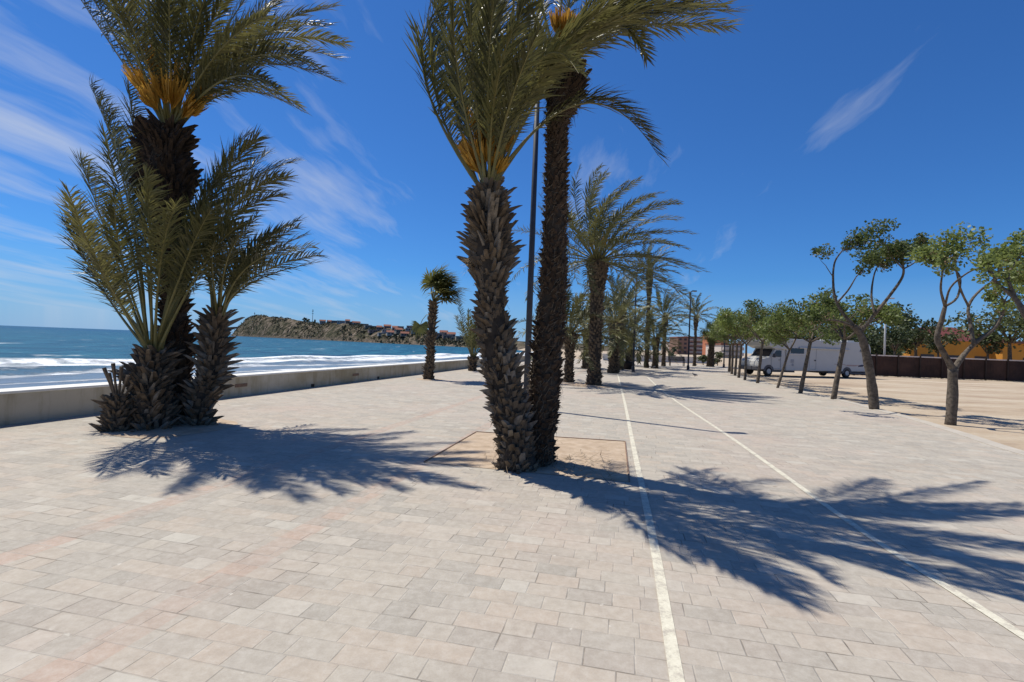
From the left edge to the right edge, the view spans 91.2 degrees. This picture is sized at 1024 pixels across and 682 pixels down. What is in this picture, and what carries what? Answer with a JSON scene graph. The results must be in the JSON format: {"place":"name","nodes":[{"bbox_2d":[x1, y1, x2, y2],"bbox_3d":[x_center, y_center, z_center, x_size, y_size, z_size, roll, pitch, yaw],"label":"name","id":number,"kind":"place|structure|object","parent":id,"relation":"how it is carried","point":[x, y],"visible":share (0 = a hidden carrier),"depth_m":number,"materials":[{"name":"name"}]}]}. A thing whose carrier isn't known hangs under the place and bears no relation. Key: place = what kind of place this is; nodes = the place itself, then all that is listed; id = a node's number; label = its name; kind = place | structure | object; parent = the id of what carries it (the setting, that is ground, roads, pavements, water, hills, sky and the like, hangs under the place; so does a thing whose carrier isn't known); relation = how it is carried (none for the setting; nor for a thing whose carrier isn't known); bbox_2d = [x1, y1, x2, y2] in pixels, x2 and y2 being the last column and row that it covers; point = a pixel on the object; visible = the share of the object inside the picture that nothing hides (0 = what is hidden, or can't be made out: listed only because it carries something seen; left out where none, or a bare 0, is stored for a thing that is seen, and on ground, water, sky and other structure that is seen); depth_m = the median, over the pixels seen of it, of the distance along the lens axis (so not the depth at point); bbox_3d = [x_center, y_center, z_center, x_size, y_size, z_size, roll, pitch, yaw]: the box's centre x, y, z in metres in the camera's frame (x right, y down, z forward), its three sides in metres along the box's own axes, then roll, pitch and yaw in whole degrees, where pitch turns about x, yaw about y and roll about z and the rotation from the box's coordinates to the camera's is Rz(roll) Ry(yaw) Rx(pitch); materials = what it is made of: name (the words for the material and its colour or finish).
{"place":"outdoors","nodes":[
{"label":"outdoors","id":0,"kind":"place"},
{"bbox_2d":[0,325,531,388],"bbox_3d":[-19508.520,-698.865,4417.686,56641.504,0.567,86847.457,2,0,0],"label":"sea","id":1,"kind":"structure","parent":0,"point":[30,356],"depth_m":69.46,"materials":[{"name":"liquid"}]},
{"bbox_2d":[230,315,608,350],"bbox_3d":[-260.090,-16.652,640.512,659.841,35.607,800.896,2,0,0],"label":"hill","id":2,"kind":"structure","parent":0,"point":[265,328],"depth_m":537.14,"materials":[{"name":"brown stone"}]},
{"bbox_2d":[232,314,472,346],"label":"scrub","id":3,"kind":"object","parent":2,"relation":"on","point":[443,341],"visible":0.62,"depth_m":476.98,"materials":[{"name":"green plant"}]},
{"bbox_2d":[386,330,393,335],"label":"house","id":4,"kind":"structure","parent":2,"relation":"on","point":[389,332],"depth_m":412.64,"materials":[{"name":"white paint"}]},
{"bbox_2d":[394,328,402,333],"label":"house","id":5,"kind":"structure","parent":2,"relation":"on","point":[397,330],"depth_m":407.63,"materials":[{"name":"white paint"}]},
{"bbox_2d":[400,331,408,336],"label":"house","id":6,"kind":"structure","parent":2,"relation":"on","point":[403,334],"depth_m":391.35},
{"bbox_2d":[442,335,451,338],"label":"house","id":7,"kind":"structure","parent":2,"relation":"on","point":[446,336],"depth_m":353.84,"materials":[{"name":"grey"}]},
{"bbox_2d":[446,332,455,336],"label":"house","id":8,"kind":"structure","parent":2,"relation":"on","point":[453,334],"depth_m":358.92,"materials":[{"name":"white paint"}]},
{"bbox_2d":[0,358,1023,681],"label":"pavement","id":9,"kind":"structure","parent":0,"point":[342,532],"depth_m":3.99,"materials":[{"name":"beige stone"}]},
{"bbox_2d":[100,419,237,438],"bbox_3d":[-5.744,1.427,8.437,1.835,0.026,2.031,2,0,0],"label":"soil bed","id":10,"kind":"object","parent":9,"relation":"on","point":[176,430],"visible":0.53,"depth_m":7.99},
{"bbox_2d":[88,363,137,432],"bbox_3d":[-6.285,0.939,7.995,0.669,1.179,0.584,2,0,0],"label":"palm sprout","id":11,"kind":"object","parent":10,"relation":"on","point":[117,412],"visible":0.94,"depth_m":7.89,"materials":[{"name":"brown plant"}]},
{"bbox_2d":[51,71,307,431],"bbox_3d":[-5.703,-1.659,8.727,3.456,6.750,5.417,3,-1,-42],"label":"palm tree","id":12,"kind":"object","parent":10,"relation":"on","point":[152,373],"visible":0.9,"depth_m":7.92,"materials":[{"name":"green plant"}]},
{"bbox_2d":[81,0,352,420],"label":"palm tree","id":13,"kind":"object","parent":10,"relation":"on","point":[167,141],"visible":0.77,"depth_m":8.49,"materials":[{"name":"green plant"}]},
{"bbox_2d":[175,204,328,425],"bbox_3d":[-4.344,-0.433,8.738,2.368,4.383,3.289,2,-1,-40],"label":"palm tree","id":14,"kind":"object","parent":10,"relation":"on","point":[203,391],"visible":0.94,"depth_m":8.54,"materials":[{"name":"green plant"}]},
{"bbox_2d":[416,378,441,379],"bbox_3d":[-3.519,1.599,21.069,1.125,0.026,1.063,2,0,0],"label":"soil bed","id":15,"kind":"object","parent":9,"relation":"on","point":[427,379],"visible":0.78,"depth_m":20.92,"materials":[{"name":"beige sand"}]},
{"bbox_2d":[411,261,468,378],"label":"fan palm","id":16,"kind":"object","parent":15,"relation":"on","point":[440,283],"visible":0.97,"depth_m":20.98,"materials":[{"name":"green plant"}]},
{"bbox_2d":[454,303,478,370],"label":"palm tree","id":17,"kind":"object","parent":9,"relation":"on","point":[473,358],"visible":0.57,"depth_m":28.62,"materials":[{"name":"green plant"}]},
{"bbox_2d":[424,431,629,481],"bbox_3d":[0.388,1.661,7.597,2.656,0.016,2.664,2,0,12],"label":"bed edging","id":18,"kind":"object","parent":9,"relation":"on","point":[554,436],"visible":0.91,"depth_m":8.00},
{"bbox_2d":[426,432,628,481],"bbox_3d":[0.387,1.637,7.588,2.638,0.053,2.665,2,0,12],"label":"soil bed","id":19,"kind":"object","parent":9,"relation":"on","point":[478,445],"visible":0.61,"depth_m":7.12,"materials":[{"name":"beige sand"}]},
{"bbox_2d":[434,450,625,483],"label":"litter","id":20,"kind":"object","parent":19,"relation":"on","point":[545,464],"visible":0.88,"depth_m":6.49,"materials":[{"name":"brown plant"}]},
{"bbox_2d":[402,0,750,473],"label":"palm tree","id":21,"kind":"object","parent":19,"relation":"on","point":[491,73],"visible":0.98,"depth_m":6.30,"materials":[{"name":"green plant"}]},
{"bbox_2d":[504,0,735,466],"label":"palm tree","id":22,"kind":"object","parent":19,"relation":"on","point":[546,373],"visible":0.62,"depth_m":6.66,"materials":[{"name":"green plant"}]},
{"bbox_2d":[523,101,539,395],"bbox_3d":[0.673,-2.895,12.738,0.722,9.215,0.425,2,0,0],"label":"lamp post","id":23,"kind":"object","parent":9,"relation":"on","point":[529,311],"visible":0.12,"depth_m":12.68,"materials":[{"name":"metal"}]},
{"bbox_2d":[516,272,644,381],"bbox_3d":[2.753,-0.567,22.422,5.394,5.001,5.683,3,-1,-43],"label":"palm tree","id":24,"kind":"object","parent":9,"relation":"on","point":[572,336],"visible":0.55,"depth_m":22.41,"materials":[{"name":"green plant"}]},
{"bbox_2d":[564,383,628,387],"bbox_3d":[3.529,1.865,21.300,2.631,0.026,2.415,2,0,-23],"label":"soil bed","id":25,"kind":"object","parent":9,"relation":"on","point":[598,386],"visible":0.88,"depth_m":20.92,"materials":[{"name":"beige sand"}]},
{"bbox_2d":[511,164,706,384],"bbox_3d":[4.034,-2.856,21.392,7.867,9.612,7.774,2,-1,45],"label":"palm tree","id":26,"kind":"object","parent":25,"relation":"on","point":[597,264],"visible":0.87,"depth_m":20.77,"materials":[{"name":"green plant"}]},
{"bbox_2d":[563,293,630,368],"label":"palm tree","id":27,"kind":"object","parent":9,"relation":"on","point":[584,365],"visible":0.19,"depth_m":37.61,"materials":[{"name":"green plant"}]},
{"bbox_2d":[568,272,667,372],"bbox_3d":[6.535,-1.231,32.621,6.898,6.819,6.813,2,0,13],"label":"palm tree","id":28,"kind":"object","parent":9,"relation":"on","point":[613,354],"visible":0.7,"depth_m":32.16,"materials":[{"name":"green plant"}]},
{"bbox_2d":[585,265,664,369],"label":"palm tree","id":29,"kind":"object","parent":9,"relation":"on","point":[631,308],"visible":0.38,"depth_m":37.59,"materials":[{"name":"green plant"}]},
{"bbox_2d":[624,361,631,369],"bbox_3d":[9.036,1.905,39.275,1.078,0.620,1.073,2,0,0],"label":"planter pot","id":30,"kind":"object","parent":9,"relation":"on","point":[628,365],"visible":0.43,"depth_m":38.85,"materials":[{"name":"paint"}]},
{"bbox_2d":[606,330,649,361],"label":"palm tree","id":31,"kind":"object","parent":30,"relation":"in","point":[627,358],"visible":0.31,"depth_m":39.13,"materials":[{"name":"green plant"}]},
{"bbox_2d":[604,304,663,365],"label":"palm tree","id":32,"kind":"object","parent":9,"relation":"on","point":[637,317],"visible":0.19,"depth_m":47.66,"materials":[{"name":"green plant"}]},
{"bbox_2d":[630,269,640,371],"bbox_3d":[8.773,-1.434,35.100,0.685,7.215,0.350,2,0,0],"label":"lamp post","id":33,"kind":"object","parent":9,"relation":"on","point":[633,369],"visible":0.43,"depth_m":35.04,"materials":[{"name":"metal"}]},
{"bbox_2d":[617,374,684,681],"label":"lane line","id":34,"kind":"object","parent":9,"relation":"on","point":[675,669],"visible":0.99,"depth_m":3.40,"materials":[{"name":"paint"}]},
{"bbox_2d":[624,236,683,367],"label":"palm tree","id":35,"kind":"object","parent":9,"relation":"on","point":[651,262],"visible":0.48,"depth_m":44.14,"materials":[{"name":"green plant"}]},
{"bbox_2d":[602,354,716,363],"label":"white wall","id":36,"kind":"structure","parent":9,"relation":"on","point":[660,358],"depth_m":66.95,"materials":[{"name":"paint"}]},
{"bbox_2d":[631,308,693,367],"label":"palm tree","id":37,"kind":"object","parent":9,"relation":"on","point":[656,350],"visible":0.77,"depth_m":43.30,"materials":[{"name":"green plant"}]},
{"bbox_2d":[640,284,700,365],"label":"palm tree","id":38,"kind":"object","parent":9,"relation":"on","point":[666,306],"visible":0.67,"depth_m":50.30,"materials":[{"name":"green plant"}]},
{"bbox_2d":[668,356,684,365],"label":"park bench","id":39,"kind":"object","parent":9,"relation":"on","point":[678,359],"visible":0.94,"depth_m":52.51,"materials":[{"name":"paint"}]},
{"bbox_2d":[685,290,696,369],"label":"lamp post","id":40,"kind":"object","parent":9,"relation":"on","point":[689,332],"visible":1,"depth_m":42.92,"materials":[{"name":"metal"}]},
{"bbox_2d":[676,292,720,365],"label":"palm tree","id":41,"kind":"object","parent":9,"relation":"on","point":[697,316],"visible":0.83,"depth_m":54.42,"materials":[{"name":"green plant"}]},
{"bbox_2d":[697,354,707,364],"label":"shrub","id":42,"kind":"object","parent":9,"relation":"on","point":[703,358],"visible":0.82,"depth_m":60.02,"materials":[{"name":"green plant"}]},
{"bbox_2d":[697,320,722,366],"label":"fan palm","id":43,"kind":"object","parent":9,"relation":"on","point":[710,355],"visible":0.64,"depth_m":54.55,"materials":[{"name":"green plant"}]},
{"bbox_2d":[721,339,725,367],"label":"lamp post","id":44,"kind":"object","parent":9,"relation":"on","point":[724,357],"visible":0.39,"depth_m":52.71,"materials":[{"name":"metal"}]},
{"bbox_2d":[647,377,1023,639],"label":"lane line","id":45,"kind":"object","parent":9,"relation":"on","point":[993,616],"visible":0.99,"depth_m":4.13,"materials":[{"name":"paint"}]},
{"bbox_2d":[0,0,1023,353],"label":"sky","id":46,"kind":"structure","parent":0,"point":[787,132],"materials":[{"name":"blue"}]},
{"bbox_2d":[705,343,743,357],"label":"apartment block","id":47,"kind":"structure","parent":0,"point":[719,347],"depth_m":150.00,"materials":[{"name":"white paint"}]},
{"bbox_2d":[520,348,1023,450],"bbox_3d":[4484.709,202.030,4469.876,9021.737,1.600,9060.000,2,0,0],"label":"ground","id":48,"kind":"structure","parent":0,"point":[992,410],"depth_m":22.37,"materials":[{"name":"beige sand"}]},
{"bbox_2d":[0,355,532,425],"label":"sea wall","id":49,"kind":"structure","parent":48,"relation":"on","point":[28,404],"depth_m":12.76,"materials":[{"name":"paint"}]},
{"bbox_2d":[668,346,678,355],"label":"shrub","id":50,"kind":"object","parent":48,"relation":"on","point":[671,350],"visible":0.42,"depth_m":70.96,"materials":[{"name":"green plant"}]},
{"bbox_2d":[669,337,687,354],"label":"apartment block","id":51,"kind":"structure","parent":48,"relation":"on","point":[683,341],"depth_m":230.01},
{"bbox_2d":[681,336,702,354],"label":"apartment block","id":52,"kind":"structure","parent":48,"relation":"on","point":[699,348],"depth_m":239.95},
{"bbox_2d":[702,335,728,354],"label":"apartment block","id":53,"kind":"structure","parent":48,"relation":"on","point":[704,348],"depth_m":209.70,"materials":[{"name":"orange paint"}]},
{"bbox_2d":[714,351,725,365],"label":"shrub","id":54,"kind":"object","parent":48,"relation":"on","point":[719,355],"visible":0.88,"depth_m":60.12,"materials":[{"name":"green plant"}]},
{"bbox_2d":[698,322,752,371],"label":"street tree","id":55,"kind":"object","parent":48,"relation":"on","point":[729,344],"visible":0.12,"depth_m":41.67,"materials":[{"name":"green plant"}]},
{"bbox_2d":[705,314,761,375],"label":"street tree","id":56,"kind":"object","parent":48,"relation":"on","point":[730,337],"visible":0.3,"depth_m":35.58,"materials":[{"name":"green plant"}]},
{"bbox_2d":[709,318,761,373],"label":"street tree","id":57,"kind":"object","parent":48,"relation":"on","point":[732,353],"visible":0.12,"depth_m":37.64,"materials":[{"name":"green plant"}]},
{"bbox_2d":[712,312,769,377],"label":"street tree","id":58,"kind":"object","parent":48,"relation":"on","point":[742,331],"visible":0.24,"depth_m":32.34,"materials":[{"name":"green plant"}]},
{"bbox_2d":[714,306,768,379],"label":"street tree","id":59,"kind":"object","parent":48,"relation":"on","point":[725,320],"visible":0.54,"depth_m":30.01,"materials":[{"name":"green plant"}]},
{"bbox_2d":[731,299,798,382],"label":"street tree","id":60,"kind":"object","parent":48,"relation":"on","point":[753,317],"visible":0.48,"depth_m":27.24,"materials":[{"name":"green plant"}]},
{"bbox_2d":[753,314,823,387],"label":"street tree","id":61,"kind":"object","parent":48,"relation":"on","point":[777,338],"visible":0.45,"depth_m":23.96,"materials":[{"name":"green plant"}]},
{"bbox_2d":[738,339,870,377],"bbox_3d":[22.790,1.267,38.848,10.853,2.919,2.465,2,0,-17],"label":"motorhome","id":62,"kind":"object","parent":48,"relation":"on","point":[823,359],"visible":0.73,"depth_m":37.83,"materials":[{"name":"white metal"}]},
{"bbox_2d":[772,350,781,356],"bbox_3d":[19.484,0.929,36.885,0.840,0.480,0.025,2,0,-17],"label":"cab window","id":63,"kind":"structure","parent":62,"relation":"in","point":[778,353],"depth_m":36.91,"materials":[{"name":"black glass"}]},
{"bbox_2d":[791,348,804,354],"bbox_3d":[21.252,0.782,37.301,1.350,0.467,0.054,2,0,-17],"label":"side window","id":64,"kind":"structure","parent":62,"relation":"in","point":[800,351],"depth_m":37.31,"materials":[{"name":"grey glass"}]},
{"bbox_2d":[788,324,824,339],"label":"background tree","id":65,"kind":"object","parent":48,"relation":"on","point":[801,335],"visible":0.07,"depth_m":63.30,"materials":[{"name":"green plant"}]},
{"bbox_2d":[759,286,875,392],"bbox_3d":[12.757,-0.023,20.901,4.178,4.728,2.954,2,0,0],"label":"street tree","id":66,"kind":"object","parent":48,"relation":"on","point":[776,318],"visible":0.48,"depth_m":21.11,"materials":[{"name":"green plant"}]},
{"bbox_2d":[812,322,872,340],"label":"background tree","id":67,"kind":"object","parent":48,"relation":"on","point":[852,338],"visible":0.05,"depth_m":59.58,"materials":[{"name":"green plant"}]},
{"bbox_2d":[799,292,910,398],"bbox_3d":[12.748,0.216,19.009,3.292,4.225,3.127,2,0,24],"label":"street tree","id":68,"kind":"object","parent":48,"relation":"on","point":[888,315],"visible":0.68,"depth_m":18.79,"materials":[{"name":"green plant"}]},
{"bbox_2d":[797,218,932,408],"bbox_3d":[10.827,-0.718,15.526,4.543,5.899,2.559,2,0,0],"label":"street tree","id":69,"kind":"object","parent":48,"relation":"on","point":[886,255],"visible":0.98,"depth_m":15.45,"materials":[{"name":"green plant"}]},
{"bbox_2d":[724,367,1023,454],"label":"kerb","id":70,"kind":"structure","parent":48,"relation":"on","point":[987,441],"depth_m":12.05,"materials":[{"name":"stone"}]},
{"bbox_2d":[852,332,904,354],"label":"background tree","id":71,"kind":"object","parent":48,"relation":"on","point":[875,347],"visible":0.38,"depth_m":48.95,"materials":[{"name":"green plant"}]},
{"bbox_2d":[856,301,918,335],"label":"pine tree","id":72,"kind":"object","parent":48,"relation":"on","point":[878,330],"visible":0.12,"depth_m":60.56,"materials":[{"name":"green plant"}]},
{"bbox_2d":[883,298,894,354],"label":"lamp post","id":73,"kind":"object","parent":48,"relation":"on","point":[884,351],"visible":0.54,"depth_m":45.20,"materials":[{"name":"metal"}]},
{"bbox_2d":[874,332,916,356],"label":"background tree","id":74,"kind":"object","parent":48,"relation":"on","point":[909,345],"visible":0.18,"depth_m":51.03,"materials":[{"name":"green plant"}]},
{"bbox_2d":[877,329,915,356],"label":"young tree","id":75,"kind":"object","parent":48,"relation":"on","point":[895,335],"visible":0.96,"depth_m":45.97,"materials":[{"name":"green plant"}]},
{"bbox_2d":[891,316,937,355],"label":"background tree","id":76,"kind":"object","parent":48,"relation":"on","point":[910,330],"visible":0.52,"depth_m":53.82,"materials":[{"name":"green plant"}]},
{"bbox_2d":[850,354,1023,380],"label":"lot fence","id":77,"kind":"object","parent":48,"relation":"on","point":[919,366],"visible":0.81,"depth_m":44.63,"materials":[{"name":"brown wood"}]},
{"bbox_2d":[923,332,962,356],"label":"young tree","id":78,"kind":"object","parent":48,"relation":"on","point":[947,339],"visible":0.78,"depth_m":46.06,"materials":[{"name":"green plant"}]},
{"bbox_2d":[896,326,1002,359],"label":"orange building","id":79,"kind":"structure","parent":48,"relation":"on","point":[957,350],"depth_m":57.03,"materials":[{"name":"paint"}]},
{"bbox_2d":[921,354,933,356],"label":"window","id":80,"kind":"structure","parent":79,"relation":"in","point":[925,355],"depth_m":56.99,"materials":[{"name":"grey glass"}]},
{"bbox_2d":[904,221,1023,425],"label":"street tree","id":81,"kind":"object","parent":48,"relation":"on","point":[936,256],"visible":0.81,"depth_m":12.70,"materials":[{"name":"green plant"}]},
{"bbox_2d":[942,300,1023,359],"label":"background tree","id":82,"kind":"object","parent":48,"relation":"on","point":[1016,322],"visible":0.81,"depth_m":45.77,"materials":[{"name":"green plant"}]},
{"bbox_2d":[975,332,1007,358],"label":"young tree","id":83,"kind":"object","parent":48,"relation":"on","point":[989,349],"visible":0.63,"depth_m":46.72,"materials":[{"name":"green plant"}]},
{"bbox_2d":[966,228,1023,318],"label":"street tree","id":84,"kind":"object","parent":48,"relation":"on","point":[986,262],"visible":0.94,"depth_m":10.91,"materials":[{"name":"green plant"}]},
{"bbox_2d":[990,341,1023,360],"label":"orange annex","id":85,"kind":"object","parent":48,"relation":"on","point":[1017,354],"visible":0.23,"depth_m":55.55,"materials":[{"name":"paint"}]}
]}

